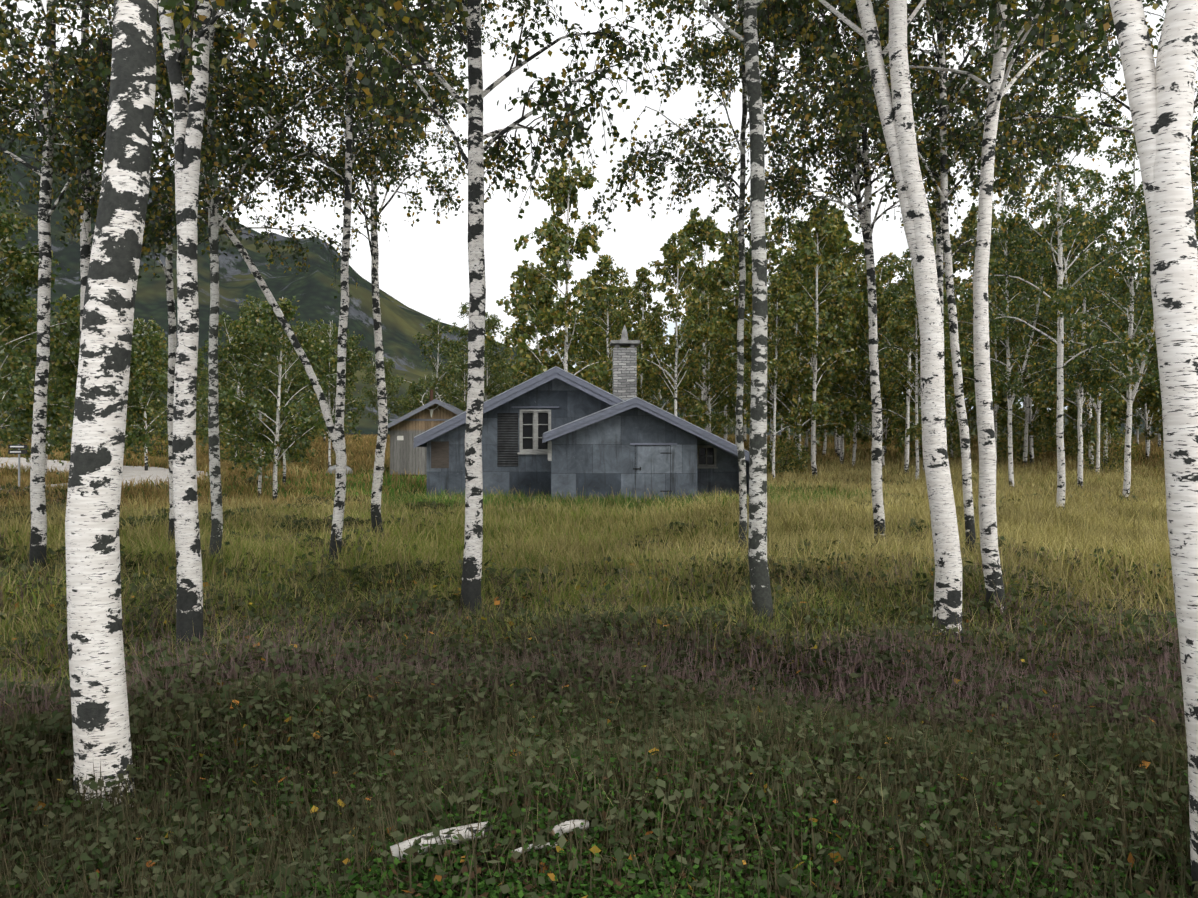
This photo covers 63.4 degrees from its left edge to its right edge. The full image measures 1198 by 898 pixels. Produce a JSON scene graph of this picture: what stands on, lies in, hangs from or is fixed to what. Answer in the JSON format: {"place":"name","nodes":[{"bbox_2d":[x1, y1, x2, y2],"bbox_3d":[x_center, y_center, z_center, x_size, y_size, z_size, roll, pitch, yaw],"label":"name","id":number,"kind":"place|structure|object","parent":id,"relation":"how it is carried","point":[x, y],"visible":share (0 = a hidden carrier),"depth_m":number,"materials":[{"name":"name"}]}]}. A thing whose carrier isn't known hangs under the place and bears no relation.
{"place":"outdoors","nodes":[
{"label":"outdoors","id":0,"kind":"place"},
{"bbox_2d":[0,457,209,488],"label":"gravel road","id":1,"kind":"structure","parent":0,"point":[129,473],"depth_m":41.56,"materials":[{"name":"grey gravel"}]},
{"bbox_2d":[0,126,1158,434],"bbox_3d":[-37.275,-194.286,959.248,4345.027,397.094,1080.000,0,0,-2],"label":"forested mountain","id":2,"kind":"structure","parent":0,"point":[314,290],"depth_m":694.99,"materials":[{"name":"green plant"}]},
{"bbox_2d":[0,432,1197,897],"bbox_3d":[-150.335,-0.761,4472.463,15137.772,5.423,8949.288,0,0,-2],"label":"ground","id":3,"kind":"structure","parent":0,"point":[1142,438],"depth_m":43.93,"materials":[{"name":"green plant"}]},
{"bbox_2d":[0,183,23,273],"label":"birch tree","id":4,"kind":"object","parent":3,"relation":"on","point":[15,209],"visible":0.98,"depth_m":20.87,"materials":[{"name":"green plant"}]},
{"bbox_2d":[8,444,26,486],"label":"trail signposts","id":5,"kind":"object","parent":3,"relation":"on","point":[18,447],"visible":0.85,"depth_m":29.36,"materials":[{"name":"grey"}]},
{"bbox_2d":[0,269,37,452],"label":"birch tree","id":6,"kind":"object","parent":3,"relation":"on","point":[8,378],"visible":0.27,"depth_m":33.92,"materials":[{"name":"green plant"}]},
{"bbox_2d":[0,342,72,474],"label":"birch tree","id":7,"kind":"object","parent":3,"relation":"on","point":[51,438],"visible":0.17,"depth_m":36.35,"materials":[{"name":"green plant"}]},
{"bbox_2d":[0,174,79,448],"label":"birch tree","id":8,"kind":"object","parent":3,"relation":"on","point":[15,258],"visible":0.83,"depth_m":22.30,"materials":[{"name":"green plant"}]},
{"bbox_2d":[26,279,167,474],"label":"birch tree","id":9,"kind":"object","parent":3,"relation":"on","point":[68,382],"visible":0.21,"depth_m":26.07,"materials":[{"name":"green plant"}]},
{"bbox_2d":[0,0,220,567],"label":"birch tree","id":10,"kind":"object","parent":3,"relation":"on","point":[51,76],"visible":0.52,"depth_m":12.20,"materials":[{"name":"white plant"}]},
{"bbox_2d":[65,0,156,813],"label":"birch tree","id":11,"kind":"object","parent":3,"relation":"on","point":[100,712],"visible":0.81,"depth_m":4.30,"materials":[{"name":"white plant"}]},
{"bbox_2d":[0,2,275,340],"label":"birch tree","id":12,"kind":"object","parent":3,"relation":"on","point":[221,41],"visible":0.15,"depth_m":12.73,"materials":[{"name":"green plant"}]},
{"bbox_2d":[124,316,199,470],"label":"birch tree","id":13,"kind":"object","parent":3,"relation":"on","point":[140,326],"visible":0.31,"depth_m":41.15,"materials":[{"name":"green plant"}]},
{"bbox_2d":[127,406,203,457],"bbox_3d":[-23.002,-0.756,51.265,4.307,3.131,4.273,0,0,34],"label":"willow bush","id":14,"kind":"object","parent":3,"relation":"on","point":[159,452],"visible":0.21,"depth_m":50.76,"materials":[{"name":"green plant"}]},
{"bbox_2d":[0,0,359,543],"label":"birch tree","id":15,"kind":"object","parent":3,"relation":"on","point":[168,271],"visible":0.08,"depth_m":15.83,"materials":[{"name":"green plant"}]},
{"bbox_2d":[150,339,229,439],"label":"birch tree","id":16,"kind":"object","parent":3,"relation":"on","point":[200,362],"visible":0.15,"depth_m":48.01,"materials":[{"name":"green plant"}]},
{"bbox_2d":[12,0,410,564],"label":"birch tree","id":17,"kind":"object","parent":3,"relation":"on","point":[211,170],"visible":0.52,"depth_m":12.29,"materials":[{"name":"green plant"}]},
{"bbox_2d":[196,316,268,465],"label":"birch tree","id":18,"kind":"object","parent":3,"relation":"on","point":[224,424],"visible":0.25,"depth_m":41.80,"materials":[{"name":"green plant"}]},
{"bbox_2d":[220,295,278,394],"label":"birch tree","id":19,"kind":"object","parent":3,"relation":"on","point":[251,309],"visible":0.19,"depth_m":59.07,"materials":[{"name":"green plant"}]},
{"bbox_2d":[196,312,309,496],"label":"birch tree","id":20,"kind":"object","parent":3,"relation":"on","point":[243,339],"visible":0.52,"depth_m":30.12,"materials":[{"name":"green plant"}]},
{"bbox_2d":[199,296,358,501],"bbox_3d":[-9.180,-1.231,28.078,4.488,6.395,4.517,0,0,-25],"label":"birch tree","id":21,"kind":"object","parent":3,"relation":"on","point":[319,426],"visible":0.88,"depth_m":27.93,"materials":[{"name":"green plant"}]},
{"bbox_2d":[230,338,334,484],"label":"birch tree","id":22,"kind":"object","parent":3,"relation":"on","point":[293,369],"visible":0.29,"depth_m":36.60,"materials":[{"name":"green plant"}]},
{"bbox_2d":[16,0,557,561],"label":"birch tree","id":23,"kind":"object","parent":3,"relation":"on","point":[336,430],"visible":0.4,"depth_m":12.68,"materials":[{"name":"green plant"}]},
{"bbox_2d":[263,346,327,462],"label":"birch tree","id":24,"kind":"object","parent":3,"relation":"on","point":[294,388],"visible":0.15,"depth_m":49.22,"materials":[{"name":"green plant"}]},
{"bbox_2d":[157,0,440,647],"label":"birch tree","id":25,"kind":"object","parent":3,"relation":"on","point":[188,124],"visible":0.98,"depth_m":6.99,"materials":[{"name":"white plant"}]},
{"bbox_2d":[292,321,373,467],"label":"birch tree","id":26,"kind":"object","parent":3,"relation":"on","point":[352,358],"visible":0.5,"depth_m":45.16,"materials":[{"name":"green plant"}]},
{"bbox_2d":[305,323,365,450],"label":"birch tree","id":27,"kind":"object","parent":3,"relation":"on","point":[348,399],"visible":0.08,"depth_m":55.97,"materials":[{"name":"green plant"}]},
{"bbox_2d":[240,0,510,535],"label":"birch tree","id":28,"kind":"object","parent":3,"relation":"on","point":[373,220],"visible":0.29,"depth_m":16.39,"materials":[{"name":"green plant"}]},
{"bbox_2d":[357,351,408,423],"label":"birch tree","id":29,"kind":"object","parent":3,"relation":"on","point":[388,376],"visible":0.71,"depth_m":95.73,"materials":[{"name":"green plant"}]},
{"bbox_2d":[388,390,463,474],"bbox_3d":[-7.376,-0.822,46.205,4.780,3.952,5.850,0,0,-2],"label":"wooden shed","id":30,"kind":"object","parent":3,"relation":"on","point":[405,430],"visible":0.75,"depth_m":43.70,"materials":[{"name":"grey wood"}]},
{"bbox_2d":[390,318,467,411],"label":"birch tree","id":31,"kind":"object","parent":3,"relation":"on","point":[434,362],"visible":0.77,"depth_m":62.16,"materials":[{"name":"green plant"}]},
{"bbox_2d":[390,822,491,860],"bbox_3d":[-0.503,1.254,3.094,0.321,0.086,0.055,0,0,-20],"label":"fallen birch log","id":32,"kind":"object","parent":3,"relation":"on","point":[406,844],"visible":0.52,"depth_m":3.08,"materials":[{"name":"white wood"}]},
{"bbox_2d":[437,354,467,411],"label":"birch tree","id":33,"kind":"object","parent":3,"relation":"on","point":[464,376],"visible":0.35,"depth_m":57.62,"materials":[{"name":"green plant"}]},
{"bbox_2d":[286,0,669,627],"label":"birch tree","id":34,"kind":"object","parent":3,"relation":"on","point":[476,162],"visible":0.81,"depth_m":9.22,"materials":[{"name":"white plant"}]},
{"bbox_2d":[446,302,518,400],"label":"birch tree","id":35,"kind":"object","parent":3,"relation":"on","point":[491,323],"visible":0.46,"depth_m":70.44,"materials":[{"name":"green plant"}]},
{"bbox_2d":[484,347,518,401],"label":"birch tree","id":36,"kind":"object","parent":3,"relation":"on","point":[499,374],"visible":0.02,"depth_m":95.02,"materials":[{"name":"green plant"}]},
{"bbox_2d":[491,260,577,385],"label":"birch tree","id":37,"kind":"object","parent":3,"relation":"on","point":[544,271],"visible":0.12,"depth_m":63.96,"materials":[{"name":"green plant"}]},
{"bbox_2d":[502,262,583,389],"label":"birch tree","id":38,"kind":"object","parent":3,"relation":"on","point":[550,293],"visible":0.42,"depth_m":55.75,"materials":[{"name":"green plant"}]},
{"bbox_2d":[484,157,618,392],"bbox_3d":[-1.860,-5.580,41.590,6.428,14.431,4.760,0,0,-9],"label":"birch tree","id":39,"kind":"object","parent":3,"relation":"on","point":[563,190],"visible":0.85,"depth_m":41.46,"materials":[{"name":"green plant"}]},
{"bbox_2d":[549,819,588,838],"bbox_3d":[-0.095,1.225,3.135,0.147,0.045,0.036,0,0,-42],"label":"fallen birch log","id":40,"kind":"object","parent":3,"relation":"on","point":[557,828],"visible":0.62,"depth_m":3.12,"materials":[{"name":"white wood"}]},
{"bbox_2d":[413,366,748,503],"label":"house","id":41,"kind":"structure","parent":3,"relation":"on","point":[555,429],"depth_m":28.85,"materials":[{"name":"grey wood"}]},
{"bbox_2d":[610,325,639,400],"bbox_3d":[0.892,-2.529,33.965,1.000,3.680,1.000,0,0,-2],"label":"chimney","id":42,"kind":"object","parent":41,"relation":"on","point":[624,374],"visible":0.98,"depth_m":33.57,"materials":[{"name":"grey brick"}]},
{"bbox_2d":[568,278,647,394],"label":"birch tree","id":43,"kind":"object","parent":3,"relation":"on","point":[602,318],"visible":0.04,"depth_m":61.19,"materials":[{"name":"green plant"}]},
{"bbox_2d":[571,254,650,391],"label":"birch tree","id":44,"kind":"object","parent":3,"relation":"on","point":[604,265],"visible":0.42,"depth_m":49.80,"materials":[{"name":"green plant"}]},
{"bbox_2d":[593,306,644,393],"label":"birch tree","id":45,"kind":"object","parent":3,"relation":"on","point":[601,335],"visible":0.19,"depth_m":55.91,"materials":[{"name":"green plant"}]},
{"bbox_2d":[614,278,646,392],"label":"birch tree","id":46,"kind":"object","parent":3,"relation":"on","point":[621,291],"visible":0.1,"depth_m":73.04,"materials":[{"name":"green plant"}]},
{"bbox_2d":[619,266,669,407],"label":"birch tree","id":47,"kind":"object","parent":3,"relation":"on","point":[641,298],"visible":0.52,"depth_m":58.95,"materials":[{"name":"green plant"}]},
{"bbox_2d":[628,319,661,406],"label":"birch tree","id":48,"kind":"object","parent":3,"relation":"on","point":[640,348],"visible":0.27,"depth_m":44.25,"materials":[{"name":"green plant"}]},
{"bbox_2d":[637,310,692,413],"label":"birch tree","id":49,"kind":"object","parent":3,"relation":"on","point":[671,357],"visible":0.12,"depth_m":73.79,"materials":[{"name":"green plant"}]},
{"bbox_2d":[637,230,728,429],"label":"birch tree","id":50,"kind":"object","parent":3,"relation":"on","point":[673,255],"visible":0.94,"depth_m":40.91,"materials":[{"name":"green plant"}]},
{"bbox_2d":[538,0,855,629],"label":"birch tree","id":51,"kind":"object","parent":3,"relation":"on","point":[758,568],"visible":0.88,"depth_m":8.05,"materials":[{"name":"white plant"}]},
{"bbox_2d":[668,289,735,425],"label":"birch tree","id":52,"kind":"object","parent":3,"relation":"on","point":[709,297],"visible":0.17,"depth_m":53.26,"materials":[{"name":"green plant"}]},
{"bbox_2d":[654,207,751,430],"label":"birch tree","id":53,"kind":"object","parent":3,"relation":"on","point":[711,234],"visible":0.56,"depth_m":47.53,"materials":[{"name":"green plant"}]},
{"bbox_2d":[669,296,750,437],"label":"birch tree","id":54,"kind":"object","parent":3,"relation":"on","point":[714,380],"visible":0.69,"depth_m":43.00,"materials":[{"name":"green plant"}]},
{"bbox_2d":[671,230,750,439],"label":"birch tree","id":55,"kind":"object","parent":3,"relation":"on","point":[723,243],"visible":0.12,"depth_m":62.23,"materials":[{"name":"green plant"}]},
{"bbox_2d":[699,246,772,444],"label":"birch tree","id":56,"kind":"object","parent":3,"relation":"on","point":[728,252],"visible":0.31,"depth_m":54.06,"materials":[{"name":"green plant"}]},
{"bbox_2d":[588,0,916,549],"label":"birch tree","id":57,"kind":"object","parent":3,"relation":"on","point":[631,160],"visible":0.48,"depth_m":13.58,"materials":[{"name":"green plant"}]},
{"bbox_2d":[731,274,805,479],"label":"birch tree","id":58,"kind":"object","parent":3,"relation":"on","point":[773,364],"visible":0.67,"depth_m":39.01,"materials":[{"name":"green plant"}]},
{"bbox_2d":[721,215,839,460],"bbox_3d":[8.672,-5.240,47.692,6.324,13.093,5.036,0,0,7],"label":"birch tree","id":59,"kind":"object","parent":3,"relation":"on","point":[774,252],"visible":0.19,"depth_m":48.06,"materials":[{"name":"green plant"}]},
{"bbox_2d":[767,437,810,476],"bbox_3d":[8.003,0.467,42.159,2.486,1.954,2.535,0,0,3],"label":"willow bush","id":60,"kind":"object","parent":3,"relation":"on","point":[782,446],"visible":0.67,"depth_m":41.65,"materials":[{"name":"green plant"}]},
{"bbox_2d":[744,229,861,467],"bbox_3d":[9.034,-4.259,44.474,5.488,11.329,4.798,0,0,29],"label":"birch tree","id":61,"kind":"object","parent":3,"relation":"on","point":[796,387],"visible":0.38,"depth_m":44.03,"materials":[{"name":"green plant"}]},
{"bbox_2d":[750,217,859,456],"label":"birch tree","id":62,"kind":"object","parent":3,"relation":"on","point":[836,220],"visible":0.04,"depth_m":50.94,"materials":[{"name":"green plant"}]},
{"bbox_2d":[768,218,844,454],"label":"birch tree","id":63,"kind":"object","parent":3,"relation":"on","point":[792,246],"visible":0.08,"depth_m":50.48,"materials":[{"name":"green plant"}]},
{"bbox_2d":[770,200,863,478],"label":"birch tree","id":64,"kind":"object","parent":3,"relation":"on","point":[814,257],"visible":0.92,"depth_m":39.99,"materials":[{"name":"green plant"}]},
{"bbox_2d":[786,263,883,463],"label":"birch tree","id":65,"kind":"object","parent":3,"relation":"on","point":[831,306],"visible":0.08,"depth_m":49.01,"materials":[{"name":"green plant"}]},
{"bbox_2d":[650,0,1041,644],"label":"birch tree","id":66,"kind":"object","parent":3,"relation":"on","point":[896,114],"visible":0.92,"depth_m":7.48,"materials":[{"name":"white plant"}]},
{"bbox_2d":[803,208,891,456],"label":"birch tree","id":67,"kind":"object","parent":3,"relation":"on","point":[856,250],"visible":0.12,"depth_m":52.25,"materials":[{"name":"green plant"}]},
{"bbox_2d":[801,267,897,468],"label":"birch tree","id":68,"kind":"object","parent":3,"relation":"on","point":[866,348],"visible":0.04,"depth_m":46.99,"materials":[{"name":"green plant"}]},
{"bbox_2d":[655,0,1075,542],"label":"birch tree","id":69,"kind":"object","parent":3,"relation":"on","point":[771,72],"visible":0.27,"depth_m":13.80,"materials":[{"name":"green plant"}]},
{"bbox_2d":[828,260,914,466],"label":"birch tree","id":70,"kind":"object","parent":3,"relation":"on","point":[853,338],"visible":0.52,"depth_m":45.71,"materials":[{"name":"green plant"}]},
{"bbox_2d":[849,252,920,454],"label":"birch tree","id":71,"kind":"object","parent":3,"relation":"on","point":[890,259],"visible":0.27,"depth_m":55.73,"materials":[{"name":"green plant"}]},
{"bbox_2d":[850,248,973,473],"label":"birch tree","id":72,"kind":"object","parent":3,"relation":"on","point":[893,347],"visible":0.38,"depth_m":42.93,"materials":[{"name":"green plant"}]},
{"bbox_2d":[879,279,975,480],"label":"birch tree","id":73,"kind":"object","parent":3,"relation":"on","point":[894,373],"visible":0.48,"depth_m":38.23,"materials":[{"name":"green plant"}]},
{"bbox_2d":[882,310,975,472],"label":"birch tree","id":74,"kind":"object","parent":3,"relation":"on","point":[898,405],"visible":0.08,"depth_m":44.29,"materials":[{"name":"green plant"}]},
{"bbox_2d":[764,0,1099,553],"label":"birch tree","id":75,"kind":"object","parent":3,"relation":"on","point":[1008,162],"visible":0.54,"depth_m":12.70,"materials":[{"name":"green plant"}]},
{"bbox_2d":[892,403,973,459],"bbox_3d":[17.562,-0.772,51.332,4.252,3.452,4.234,0,0,4],"label":"willow bush","id":76,"kind":"object","parent":3,"relation":"on","point":[955,438],"visible":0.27,"depth_m":50.83,"materials":[{"name":"green plant"}]},
{"bbox_2d":[912,297,976,457],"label":"birch tree","id":77,"kind":"object","parent":3,"relation":"on","point":[962,308],"visible":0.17,"depth_m":52.67,"materials":[{"name":"green plant"}]},
{"bbox_2d":[904,199,992,398],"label":"birch tree","id":78,"kind":"object","parent":3,"relation":"on","point":[933,222],"visible":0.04,"depth_m":62.36,"materials":[{"name":"green plant"}]},
{"bbox_2d":[842,0,1117,371],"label":"birch tree","id":79,"kind":"object","parent":3,"relation":"on","point":[939,257],"visible":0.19,"depth_m":15.14,"materials":[{"name":"green plant"}]},
{"bbox_2d":[943,205,1040,396],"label":"birch tree","id":80,"kind":"object","parent":3,"relation":"on","point":[970,222],"visible":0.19,"depth_m":61.20,"materials":[{"name":"green plant"}]},
{"bbox_2d":[817,0,1168,619],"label":"birch tree","id":81,"kind":"object","parent":3,"relation":"on","point":[991,564],"visible":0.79,"depth_m":8.39,"materials":[{"name":"white plant"}]},
{"bbox_2d":[945,258,1042,464],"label":"birch tree","id":82,"kind":"object","parent":3,"relation":"on","point":[998,417],"visible":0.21,"depth_m":47.04,"materials":[{"name":"green plant"}]},
{"bbox_2d":[977,408,1054,461],"bbox_3d":[22.206,-0.654,51.606,3.853,3.128,3.869,0,0,12],"label":"willow bush","id":83,"kind":"object","parent":3,"relation":"on","point":[1018,455],"visible":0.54,"depth_m":51.14,"materials":[{"name":"green plant"}]},
{"bbox_2d":[969,218,1066,465],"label":"birch tree","id":84,"kind":"object","parent":3,"relation":"on","point":[1025,452],"visible":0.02,"depth_m":48.15,"materials":[{"name":"green plant"}]},
{"bbox_2d":[965,212,1073,463],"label":"birch tree","id":85,"kind":"object","parent":3,"relation":"on","point":[1041,412],"visible":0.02,"depth_m":48.71,"materials":[{"name":"green plant"}]},
{"bbox_2d":[944,172,1098,486],"bbox_3d":[14.558,-3.953,33.744,4.818,11.597,4.279,0,0,-17],"label":"birch tree","id":86,"kind":"object","parent":3,"relation":"on","point":[1013,387],"visible":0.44,"depth_m":33.34,"materials":[{"name":"green plant"}]},
{"bbox_2d":[997,406,1055,452],"bbox_3d":[24.888,-1.004,57.377,4.239,3.069,4.221,0,0,-22],"label":"willow bush","id":87,"kind":"object","parent":3,"relation":"on","point":[1005,442],"visible":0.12,"depth_m":56.95,"materials":[{"name":"green plant"}]},
{"bbox_2d":[882,0,1197,220],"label":"birch tree","id":88,"kind":"object","parent":3,"relation":"on","point":[1115,113],"visible":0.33,"depth_m":13.23,"materials":[{"name":"green plant"}]},
{"bbox_2d":[943,24,1156,511],"bbox_3d":[9.956,-3.760,21.488,4.371,11.174,3.831,0,0,31],"label":"birch tree","id":89,"kind":"object","parent":3,"relation":"on","point":[1061,299],"visible":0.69,"depth_m":21.15,"materials":[{"name":"green plant"}]},
{"bbox_2d":[1013,221,1132,471],"bbox_3d":[22.164,-4.675,45.365,4.822,12.257,5.516,0,0,36],"label":"birch tree","id":90,"kind":"object","parent":3,"relation":"on","point":[1091,434],"visible":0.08,"depth_m":44.84,"materials":[{"name":"green plant"}]},
{"bbox_2d":[998,165,1149,487],"bbox_3d":[16.613,-3.849,32.657,4.786,11.401,4.747,0,0,-10],"label":"birch tree","id":91,"kind":"object","parent":3,"relation":"on","point":[1078,269],"visible":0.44,"depth_m":32.61,"materials":[{"name":"green plant"}]},
{"bbox_2d":[1054,372,1121,458],"bbox_3d":[26.549,-2.982,52.435,3.491,7.976,3.994,0,0,10],"label":"bush","id":92,"kind":"object","parent":3,"relation":"on","point":[1074,415],"visible":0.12,"depth_m":52.21,"materials":[{"name":"green plant"}]},
{"bbox_2d":[1042,248,1155,473],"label":"birch tree","id":93,"kind":"object","parent":3,"relation":"on","point":[1097,408],"visible":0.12,"depth_m":42.87,"materials":[{"name":"green plant"}]},
{"bbox_2d":[1069,426,1141,472],"bbox_3d":[23.198,0.080,44.445,2.971,2.429,2.995,0,0,19],"label":"willow bush","id":94,"kind":"object","parent":3,"relation":"on","point":[1120,447],"visible":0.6,"depth_m":44.20,"materials":[{"name":"green plant"}]},
{"bbox_2d":[1014,117,1197,498],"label":"birch tree","id":95,"kind":"object","parent":3,"relation":"on","point":[1130,380],"visible":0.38,"depth_m":26.19,"materials":[{"name":"green plant"}]},
{"bbox_2d":[1063,241,1158,466],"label":"birch tree","id":96,"kind":"object","parent":3,"relation":"on","point":[1109,252],"visible":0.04,"depth_m":47.95,"materials":[{"name":"green plant"}]},
{"bbox_2d":[1108,287,1163,459],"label":"birch tree","id":97,"kind":"object","parent":3,"relation":"on","point":[1155,423],"visible":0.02,"depth_m":52.80,"materials":[{"name":"green plant"}]},
{"bbox_2d":[1109,0,1197,897],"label":"birch tree","id":98,"kind":"object","parent":3,"relation":"on","point":[1161,94],"visible":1,"depth_m":3.12,"materials":[{"name":"white plant"}]},
{"bbox_2d":[1128,56,1197,318],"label":"birch tree","id":99,"kind":"object","parent":3,"relation":"on","point":[1143,291],"visible":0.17,"depth_m":21.03,"materials":[{"name":"green plant"}]},
{"bbox_2d":[1133,219,1195,414],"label":"birch tree","id":100,"kind":"object","parent":3,"relation":"on","point":[1154,407],"depth_m":48.30,"materials":[{"name":"green plant"}]},
{"bbox_2d":[0,0,1197,348],"label":"sky","id":101,"kind":"structure","parent":0,"point":[424,266],"materials":[{"name":"white"}]},
{"bbox_2d":[540,314,1140,409],"bbox_3d":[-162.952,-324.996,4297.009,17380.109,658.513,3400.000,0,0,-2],"label":"mountain range","id":102,"kind":"structure","parent":0,"point":[670,327],"depth_m":3903.23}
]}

